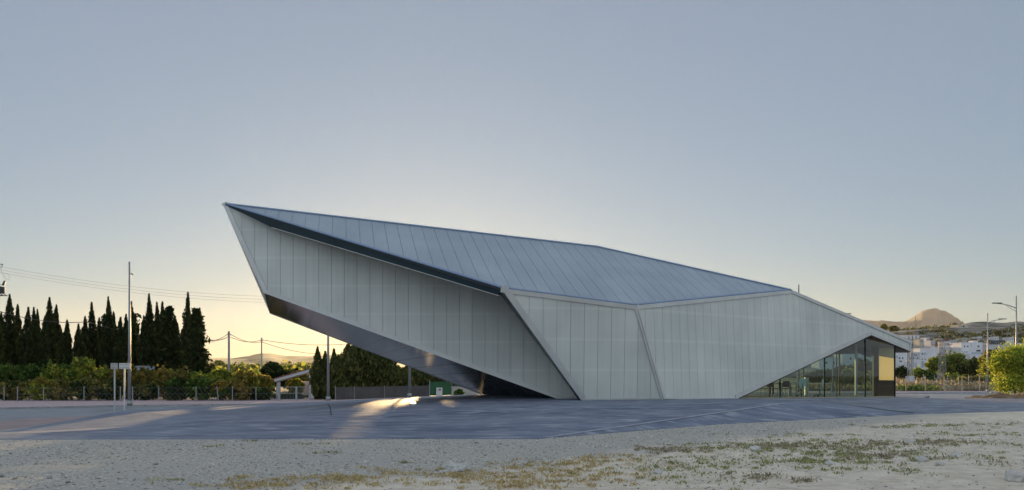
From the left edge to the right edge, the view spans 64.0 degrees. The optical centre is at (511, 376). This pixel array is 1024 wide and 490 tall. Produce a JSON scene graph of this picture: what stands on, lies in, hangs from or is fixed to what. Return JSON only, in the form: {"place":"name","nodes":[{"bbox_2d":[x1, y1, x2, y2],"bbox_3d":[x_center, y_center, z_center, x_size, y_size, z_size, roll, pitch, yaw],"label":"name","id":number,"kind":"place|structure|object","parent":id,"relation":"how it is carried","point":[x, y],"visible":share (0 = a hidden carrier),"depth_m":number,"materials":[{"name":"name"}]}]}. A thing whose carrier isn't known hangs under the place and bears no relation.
{"place":"outdoors","nodes":[
{"label":"outdoors","id":0,"kind":"place"},
{"bbox_2d":[278,382,310,400],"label":"garden gate","id":1,"kind":"structure","parent":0,"point":[280,393],"depth_m":68.79,"materials":[{"name":"metal"}]},
{"bbox_2d":[207,353,404,393],"bbox_3d":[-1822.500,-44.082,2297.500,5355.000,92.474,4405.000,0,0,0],"label":"hills","id":2,"kind":"structure","parent":0,"point":[266,358],"depth_m":2493.81,"materials":[{"name":"brown soil"}]},
{"bbox_2d":[208,359,399,375],"bbox_3d":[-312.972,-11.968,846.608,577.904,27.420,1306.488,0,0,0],"label":"valley scrub","id":3,"kind":"object","parent":2,"relation":"on","point":[291,366],"visible":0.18,"depth_m":256.09,"materials":[{"name":"green plant"}]},
{"bbox_2d":[0,393,1013,431],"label":"road","id":4,"kind":"structure","parent":0,"point":[13,414],"depth_m":52.35,"materials":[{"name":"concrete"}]},
{"bbox_2d":[0,416,90,429],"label":"road patch","id":5,"kind":"object","parent":4,"relation":"on","point":[10,424],"visible":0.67,"depth_m":39.60,"materials":[{"name":"grey asphalt"}]},
{"bbox_2d":[0,392,1004,408],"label":"kerb","id":6,"kind":"structure","parent":4,"relation":"on","point":[299,402],"depth_m":59.74,"materials":[{"name":"grey concrete"}]},
{"bbox_2d":[978,336,1023,393],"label":"bush","id":7,"kind":"object","parent":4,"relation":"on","point":[1009,362],"visible":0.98,"depth_m":61.63,"materials":[{"name":"green plant"}]},
{"bbox_2d":[0,390,1017,406],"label":"pavement","id":8,"kind":"structure","parent":0,"point":[50,402],"depth_m":66.69,"materials":[{"name":"grey concrete"}]},
{"bbox_2d":[0,264,6,295],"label":"transformer pole","id":9,"kind":"object","parent":8,"relation":"on","point":[2,290],"visible":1,"depth_m":59.99,"materials":[{"name":"metal"}]},
{"bbox_2d":[1,267,245,301],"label":"overhead wires","id":10,"kind":"object","parent":9,"relation":"attached to","point":[123,288],"visible":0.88,"depth_m":66.45,"materials":[{"name":"black metal"}]},
{"bbox_2d":[0,360,22,382],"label":"bush","id":11,"kind":"object","parent":8,"relation":"on","point":[7,370],"visible":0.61,"depth_m":74.43,"materials":[{"name":"green plant"}]},
{"bbox_2d":[0,378,30,400],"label":"bush","id":12,"kind":"object","parent":8,"relation":"on","point":[11,389],"visible":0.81,"depth_m":69.44,"materials":[{"name":"green plant"}]},
{"bbox_2d":[9,363,45,398],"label":"bush","id":13,"kind":"object","parent":8,"relation":"on","point":[28,372],"visible":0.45,"depth_m":75.18,"materials":[{"name":"green plant"}]},
{"bbox_2d":[16,375,53,400],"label":"bush","id":14,"kind":"object","parent":8,"relation":"on","point":[37,385],"visible":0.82,"depth_m":69.30,"materials":[{"name":"green plant"}]},
{"bbox_2d":[35,359,70,398],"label":"bush","id":15,"kind":"object","parent":8,"relation":"on","point":[54,371],"visible":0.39,"depth_m":73.34,"materials":[{"name":"green plant"}]},
{"bbox_2d":[45,376,77,400],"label":"bush","id":16,"kind":"object","parent":8,"relation":"on","point":[58,386],"visible":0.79,"depth_m":69.31,"materials":[{"name":"green plant"}]},
{"bbox_2d":[61,356,95,380],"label":"bush","id":17,"kind":"object","parent":8,"relation":"on","point":[81,366],"visible":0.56,"depth_m":73.30,"materials":[{"name":"green plant"}]},
{"bbox_2d":[66,376,106,400],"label":"bush","id":18,"kind":"object","parent":8,"relation":"on","point":[79,386],"visible":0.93,"depth_m":69.17,"materials":[{"name":"green plant"}]},
{"bbox_2d":[88,364,112,398],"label":"bush","id":19,"kind":"object","parent":8,"relation":"on","point":[104,372],"visible":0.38,"depth_m":73.27,"materials":[{"name":"green plant"}]},
{"bbox_2d":[92,378,126,400],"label":"bush","id":20,"kind":"object","parent":8,"relation":"on","point":[104,388],"visible":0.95,"depth_m":69.43,"materials":[{"name":"green plant"}]},
{"bbox_2d":[109,364,136,398],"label":"bush","id":21,"kind":"object","parent":8,"relation":"on","point":[119,374],"visible":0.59,"depth_m":73.37,"materials":[{"name":"green plant"}]},
{"bbox_2d":[127,262,132,405],"bbox_3d":[-27.088,-2.980,58.139,0.372,10.100,1.538,0,0,-20],"label":"street lamp","id":22,"kind":"object","parent":8,"relation":"on","point":[129,402],"visible":1,"depth_m":57.53,"materials":[{"name":"metal"}]},
{"bbox_2d":[1,386,276,401],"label":"wire fence","id":23,"kind":"object","parent":8,"relation":"on","point":[17,400],"visible":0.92,"depth_m":66.91,"materials":[{"name":"metal"}]},
{"bbox_2d":[131,366,154,384],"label":"bush","id":24,"kind":"object","parent":8,"relation":"on","point":[143,375],"visible":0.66,"depth_m":73.47,"materials":[{"name":"green plant"}]},
{"bbox_2d":[123,381,163,399],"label":"bush","id":25,"kind":"object","parent":8,"relation":"on","point":[150,389],"visible":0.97,"depth_m":70.30,"materials":[{"name":"green plant"}]},
{"bbox_2d":[152,364,174,399],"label":"bush","id":26,"kind":"object","parent":8,"relation":"on","point":[161,375],"visible":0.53,"depth_m":72.55,"materials":[{"name":"green plant"}]},
{"bbox_2d":[158,376,189,400],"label":"bush","id":27,"kind":"object","parent":8,"relation":"on","point":[176,385],"visible":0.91,"depth_m":69.48,"materials":[{"name":"green plant"}]},
{"bbox_2d":[169,365,189,399],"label":"bush","id":28,"kind":"object","parent":8,"relation":"on","point":[182,372],"visible":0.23,"depth_m":72.72,"materials":[{"name":"green plant"}]},
{"bbox_2d":[183,377,212,400],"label":"bush","id":29,"kind":"object","parent":8,"relation":"on","point":[202,384],"visible":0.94,"depth_m":69.45,"materials":[{"name":"green plant"}]},
{"bbox_2d":[208,377,231,400],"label":"bush","id":30,"kind":"object","parent":8,"relation":"on","point":[221,383],"visible":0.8,"depth_m":69.42,"materials":[{"name":"green plant"}]},
{"bbox_2d":[207,367,232,399],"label":"bush","id":31,"kind":"object","parent":8,"relation":"on","point":[222,373],"visible":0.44,"depth_m":72.52,"materials":[{"name":"green plant"}]},
{"bbox_2d":[224,379,252,400],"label":"bush","id":32,"kind":"object","parent":8,"relation":"on","point":[246,392],"visible":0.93,"depth_m":69.45,"materials":[{"name":"green plant"}]},
{"bbox_2d":[230,367,259,389],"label":"bush","id":33,"kind":"object","parent":8,"relation":"on","point":[245,377],"visible":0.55,"depth_m":72.58,"materials":[{"name":"green plant"}]},
{"bbox_2d":[250,388,274,399],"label":"bush","id":34,"kind":"object","parent":8,"relation":"on","point":[259,394],"visible":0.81,"depth_m":70.53,"materials":[{"name":"green plant"}]},
{"bbox_2d":[254,373,275,393],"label":"bush","id":35,"kind":"object","parent":8,"relation":"on","point":[266,381],"visible":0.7,"depth_m":74.70,"materials":[{"name":"green plant"}]},
{"bbox_2d":[270,392,308,398],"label":"bush","id":36,"kind":"object","parent":8,"relation":"on","point":[290,396],"visible":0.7,"depth_m":73.36,"materials":[{"name":"green plant"}]},
{"bbox_2d":[272,368,313,397],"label":"garden house","id":37,"kind":"structure","parent":8,"relation":"on","point":[291,375],"depth_m":76.38,"materials":[{"name":"white concrete"}]},
{"bbox_2d":[284,378,304,393],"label":"bush","id":38,"kind":"object","parent":8,"relation":"on","point":[299,383],"visible":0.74,"depth_m":76.64,"materials":[{"name":"green plant"}]},
{"bbox_2d":[326,336,330,400],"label":"street lamp","id":39,"kind":"object","parent":8,"relation":"on","point":[328,397],"visible":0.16,"depth_m":69.19,"materials":[{"name":"metal"}]},
{"bbox_2d":[335,385,428,399],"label":"screened fence","id":40,"kind":"object","parent":8,"relation":"on","point":[354,392],"visible":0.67,"depth_m":76.47,"materials":[{"name":"metal"}]},
{"bbox_2d":[377,356,393,383],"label":"conifer tree","id":41,"kind":"object","parent":8,"relation":"on","point":[386,363],"visible":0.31,"depth_m":85.47,"materials":[{"name":"green plant"}]},
{"bbox_2d":[375,364,413,386],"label":"conifer tree","id":42,"kind":"object","parent":8,"relation":"on","point":[395,375],"visible":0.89,"depth_m":84.06,"materials":[{"name":"green plant"}]},
{"bbox_2d":[402,366,426,385],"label":"conifer tree","id":43,"kind":"object","parent":8,"relation":"on","point":[415,373],"visible":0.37,"depth_m":85.37,"materials":[{"name":"green plant"}]},
{"bbox_2d":[411,369,431,385],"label":"conifer tree","id":44,"kind":"object","parent":8,"relation":"on","point":[424,381],"visible":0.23,"depth_m":86.27,"materials":[{"name":"green plant"}]},
{"bbox_2d":[429,380,451,395],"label":"green screened gate","id":45,"kind":"structure","parent":8,"relation":"on","point":[445,387],"depth_m":86.97,"materials":[{"name":"fabric"}]},
{"bbox_2d":[858,384,940,390],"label":"green weeds","id":46,"kind":"object","parent":8,"relation":"on","point":[918,387],"visible":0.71,"depth_m":113.64,"materials":[{"name":"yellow plant"}]},
{"bbox_2d":[870,376,1000,390],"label":"post fence","id":47,"kind":"object","parent":8,"relation":"on","point":[942,383],"visible":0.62,"depth_m":111.95,"materials":[{"name":"metal"}]},
{"bbox_2d":[0,411,1023,489],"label":"gravel ground","id":48,"kind":"structure","parent":0,"point":[895,480],"depth_m":14.50,"materials":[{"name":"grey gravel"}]},
{"bbox_2d":[189,452,687,489],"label":"dry weeds","id":49,"kind":"object","parent":48,"relation":"on","point":[361,477],"visible":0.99,"depth_m":12.08,"materials":[{"name":"brown plant"}]},
{"bbox_2d":[442,461,463,471],"bbox_3d":[-0.967,1.472,13.375,0.304,0.166,0.371,0,0,33],"label":"rock","id":50,"kind":"object","parent":48,"relation":"on","point":[450,466],"visible":0.82,"depth_m":13.25,"materials":[{"name":"white stone"}]},
{"bbox_2d":[138,422,1022,489],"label":"green weeds","id":51,"kind":"object","parent":48,"relation":"on","point":[811,460],"visible":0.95,"depth_m":14.15,"materials":[{"name":"green plant"}]},
{"bbox_2d":[634,424,1023,482],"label":"brown weeds","id":52,"kind":"object","parent":48,"relation":"on","point":[856,443],"visible":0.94,"depth_m":15.54,"materials":[{"name":"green plant"}]},
{"bbox_2d":[1003,470,1023,481],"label":"rock","id":53,"kind":"object","parent":48,"relation":"on","point":[1013,476],"visible":1,"depth_m":10.74,"materials":[{"name":"white stone"}]},
{"bbox_2d":[0,392,1023,439],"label":"plaza","id":54,"kind":"structure","parent":0,"point":[473,416],"depth_m":26.76,"materials":[{"name":"grey asphalt"}]},
{"bbox_2d":[222,202,911,399],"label":"angular pavilion","id":55,"kind":"structure","parent":54,"relation":"on","point":[482,313],"depth_m":38.40,"materials":[{"name":"grey metal"}]},
{"bbox_2d":[0,0,1023,357],"label":"sky","id":56,"kind":"structure","parent":0,"point":[865,156],"materials":[{"name":"blue"}]},
{"bbox_2d":[756,321,1023,392],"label":"hillside","id":57,"kind":"structure","parent":0,"point":[976,327],"depth_m":492.40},
{"bbox_2d":[800,369,835,384],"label":"bush","id":58,"kind":"object","parent":57,"relation":"on","point":[815,376],"visible":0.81,"depth_m":139.00,"materials":[{"name":"green plant"}]},
{"bbox_2d":[811,357,838,369],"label":"village house","id":59,"kind":"structure","parent":57,"relation":"on","point":[819,364],"depth_m":290.00,"materials":[{"name":"grey paint"}]},
{"bbox_2d":[834,354,863,365],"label":"village house","id":60,"kind":"structure","parent":57,"relation":"on","point":[847,359],"depth_m":300.00,"materials":[{"name":"grey paint"}]},
{"bbox_2d":[834,367,869,385],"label":"bush","id":61,"kind":"object","parent":57,"relation":"on","point":[847,375],"visible":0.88,"depth_m":129.21,"materials":[{"name":"green plant"}]},
{"bbox_2d":[850,358,871,382],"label":"leafy tree","id":62,"kind":"object","parent":57,"relation":"on","point":[860,364],"visible":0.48,"depth_m":158.87,"materials":[{"name":"green plant"}]},
{"bbox_2d":[896,353,908,367],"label":"village house","id":63,"kind":"structure","parent":57,"relation":"on","point":[901,358],"depth_m":300.00,"materials":[{"name":"grey paint"}]},
{"bbox_2d":[896,366,908,378],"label":"bush","id":64,"kind":"object","parent":57,"relation":"on","point":[901,372],"visible":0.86,"depth_m":189.29,"materials":[{"name":"green plant"}]},
{"bbox_2d":[904,360,927,369],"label":"village house","id":65,"kind":"structure","parent":57,"relation":"on","point":[915,363],"depth_m":285.00,"materials":[{"name":"grey paint"}]},
{"bbox_2d":[912,348,938,359],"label":"village house","id":66,"kind":"structure","parent":57,"relation":"on","point":[926,353],"depth_m":312.00,"materials":[{"name":"grey paint"}]},
{"bbox_2d":[828,323,1023,366],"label":"hillside scrub","id":67,"kind":"object","parent":57,"relation":"on","point":[997,333],"visible":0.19,"depth_m":477.26,"materials":[{"name":"green plant"}]},
{"bbox_2d":[923,357,944,372],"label":"leafy tree","id":68,"kind":"object","parent":57,"relation":"on","point":[931,363],"visible":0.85,"depth_m":211.33,"materials":[{"name":"green plant"}]},
{"bbox_2d":[932,339,952,376],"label":"lattice tower","id":69,"kind":"structure","parent":57,"relation":"on","point":[942,341],"depth_m":189.92,"materials":[{"name":"metal"}]},
{"bbox_2d":[936,349,969,372],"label":"leafy tree","id":70,"kind":"object","parent":57,"relation":"on","point":[954,360],"visible":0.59,"depth_m":213.09,"materials":[{"name":"green plant"}]},
{"bbox_2d":[952,363,970,375],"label":"leafy tree","id":71,"kind":"object","parent":57,"relation":"on","point":[961,369],"visible":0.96,"depth_m":204.34,"materials":[{"name":"green plant"}]},
{"bbox_2d":[950,342,982,353],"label":"village house","id":72,"kind":"structure","parent":57,"relation":"on","point":[966,347],"depth_m":318.00,"materials":[{"name":"grey paint"}]},
{"bbox_2d":[960,356,981,375],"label":"leafy tree","id":73,"kind":"object","parent":57,"relation":"on","point":[973,363],"visible":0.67,"depth_m":208.69,"materials":[{"name":"green plant"}]},
{"bbox_2d":[976,349,998,378],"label":"leafy tree","id":74,"kind":"object","parent":57,"relation":"on","point":[981,372],"visible":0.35,"depth_m":179.49,"materials":[{"name":"green plant"}]},
{"bbox_2d":[906,344,914,382],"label":"lattice tower","id":75,"kind":"structure","parent":0,"point":[909,378],"depth_m":149.65,"materials":[{"name":"metal"}]},
{"bbox_2d":[864,308,963,329],"bbox_3d":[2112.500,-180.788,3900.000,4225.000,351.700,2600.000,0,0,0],"label":"mountain","id":76,"kind":"structure","parent":0,"point":[932,317],"depth_m":4083.76,"materials":[{"name":"brown stone"}]},
{"bbox_2d":[965,392,1023,398],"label":"earth mound","id":77,"kind":"object","parent":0,"point":[1011,396],"visible":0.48,"depth_m":56.59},
{"label":"ground","id":78,"kind":"structure","parent":0,"visible":0},
{"bbox_2d":[0,322,6,364],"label":"cypress tree","id":79,"kind":"object","parent":78,"relation":"on","point":[2,355],"visible":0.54,"depth_m":82.29,"materials":[{"name":"green plant"}]},
{"bbox_2d":[0,312,11,364],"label":"cypress tree","id":80,"kind":"object","parent":78,"relation":"on","point":[6,350],"visible":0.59,"depth_m":84.04,"materials":[{"name":"green plant"}]},
{"bbox_2d":[3,294,20,367],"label":"cypress tree","id":81,"kind":"object","parent":78,"relation":"on","point":[10,326],"visible":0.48,"depth_m":85.84,"materials":[{"name":"green plant"}]},
{"bbox_2d":[14,304,21,363],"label":"cypress tree","id":82,"kind":"object","parent":78,"relation":"on","point":[18,322],"visible":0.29,"depth_m":87.83,"materials":[{"name":"green plant"}]},
{"bbox_2d":[18,307,36,398],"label":"cypress tree","id":83,"kind":"object","parent":78,"relation":"on","point":[27,351],"visible":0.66,"depth_m":82.75,"materials":[{"name":"green plant"}]},
{"bbox_2d":[31,307,38,357],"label":"cypress tree","id":84,"kind":"object","parent":78,"relation":"on","point":[35,331],"visible":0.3,"depth_m":84.86,"materials":[{"name":"green plant"}]},
{"bbox_2d":[36,315,53,370],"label":"cypress tree","id":85,"kind":"object","parent":78,"relation":"on","point":[43,352],"visible":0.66,"depth_m":81.84,"materials":[{"name":"green plant"}]},
{"bbox_2d":[36,297,58,363],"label":"cypress tree","id":86,"kind":"object","parent":78,"relation":"on","point":[52,339],"visible":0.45,"depth_m":83.84,"materials":[{"name":"green plant"}]},
{"bbox_2d":[52,304,61,356],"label":"cypress tree","id":87,"kind":"object","parent":78,"relation":"on","point":[57,330],"visible":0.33,"depth_m":85.90,"materials":[{"name":"green plant"}]},
{"bbox_2d":[57,320,72,364],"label":"cypress tree","id":88,"kind":"object","parent":78,"relation":"on","point":[65,352],"visible":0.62,"depth_m":82.74,"materials":[{"name":"green plant"}]},
{"bbox_2d":[68,323,85,367],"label":"cypress tree","id":89,"kind":"object","parent":78,"relation":"on","point":[79,348],"visible":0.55,"depth_m":81.81,"materials":[{"name":"green plant"}]},
{"bbox_2d":[81,316,93,360],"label":"cypress tree","id":90,"kind":"object","parent":78,"relation":"on","point":[85,334],"visible":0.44,"depth_m":83.87,"materials":[{"name":"green plant"}]},
{"bbox_2d":[88,301,99,368],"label":"cypress tree","id":91,"kind":"object","parent":78,"relation":"on","point":[94,339],"visible":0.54,"depth_m":85.93,"materials":[{"name":"green plant"}]},
{"bbox_2d":[98,312,114,368],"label":"cypress tree","id":92,"kind":"object","parent":78,"relation":"on","point":[105,351],"visible":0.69,"depth_m":82.72,"materials":[{"name":"green plant"}]},
{"bbox_2d":[100,296,115,357],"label":"cypress tree","id":93,"kind":"object","parent":78,"relation":"on","point":[109,310],"visible":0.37,"depth_m":84.86,"materials":[{"name":"green plant"}]},
{"bbox_2d":[112,317,127,397],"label":"cypress tree","id":94,"kind":"object","parent":78,"relation":"on","point":[120,349],"visible":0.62,"depth_m":81.75,"materials":[{"name":"green plant"}]},
{"bbox_2d":[123,314,134,364],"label":"cypress tree","id":95,"kind":"object","parent":78,"relation":"on","point":[125,326],"visible":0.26,"depth_m":83.92,"materials":[{"name":"green plant"}]},
{"bbox_2d":[131,301,138,365],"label":"cypress tree","id":96,"kind":"object","parent":78,"relation":"on","point":[134,339],"visible":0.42,"depth_m":85.86,"materials":[{"name":"green plant"}]},
{"bbox_2d":[136,315,153,365],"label":"cypress tree","id":97,"kind":"object","parent":78,"relation":"on","point":[144,355],"visible":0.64,"depth_m":81.73,"materials":[{"name":"green plant"}]},
{"bbox_2d":[145,293,158,362],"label":"cypress tree","id":98,"kind":"object","parent":78,"relation":"on","point":[151,328],"visible":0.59,"depth_m":83.57,"materials":[{"name":"green plant"}]},
{"bbox_2d":[154,301,160,346],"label":"cypress tree","id":99,"kind":"object","parent":78,"relation":"on","point":[157,321],"visible":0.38,"depth_m":85.86,"materials":[{"name":"green plant"}]},
{"bbox_2d":[150,305,182,396],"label":"conifer tree","id":100,"kind":"object","parent":78,"relation":"on","point":[167,351],"visible":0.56,"depth_m":79.56,"materials":[{"name":"green plant"}]},
{"bbox_2d":[181,291,190,360],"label":"cypress tree","id":101,"kind":"object","parent":78,"relation":"on","point":[185,317],"visible":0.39,"depth_m":84.86,"materials":[{"name":"green plant"}]},
{"bbox_2d":[179,307,214,374],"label":"conifer tree","id":102,"kind":"object","parent":78,"relation":"on","point":[196,352],"visible":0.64,"depth_m":78.51,"materials":[{"name":"green plant"}]},
{"bbox_2d":[259,361,288,388],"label":"round tree","id":103,"kind":"object","parent":78,"relation":"on","point":[272,369],"visible":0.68,"depth_m":104.22,"materials":[{"name":"green plant"}]},
{"bbox_2d":[309,346,323,399],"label":"cypress tree","id":104,"kind":"object","parent":78,"relation":"on","point":[315,383],"visible":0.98,"depth_m":72.62,"materials":[{"name":"green plant"}]},
{"bbox_2d":[318,350,326,398],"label":"cypress tree","id":105,"kind":"object","parent":78,"relation":"on","point":[323,363],"visible":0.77,"depth_m":72.66,"materials":[{"name":"green plant"}]},
{"bbox_2d":[326,348,340,398],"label":"cypress tree","id":106,"kind":"object","parent":78,"relation":"on","point":[333,369],"visible":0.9,"depth_m":72.59,"materials":[{"name":"green plant"}]},
{"bbox_2d":[333,354,344,392],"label":"cypress tree","id":107,"kind":"object","parent":78,"relation":"on","point":[340,376],"visible":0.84,"depth_m":72.75,"materials":[{"name":"green plant"}]},
{"bbox_2d":[336,343,368,386],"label":"conifer tree","id":108,"kind":"object","parent":78,"relation":"on","point":[352,367],"visible":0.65,"depth_m":83.36,"materials":[{"name":"green plant"}]},
{"bbox_2d":[350,349,382,386],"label":"conifer tree","id":109,"kind":"object","parent":78,"relation":"on","point":[369,362],"visible":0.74,"depth_m":84.31,"materials":[{"name":"green plant"}]},
{"bbox_2d":[797,374,1019,390],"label":"dry grass","id":110,"kind":"structure","parent":78,"relation":"on","point":[949,387],"depth_m":121.77,"materials":[{"name":"plant"}]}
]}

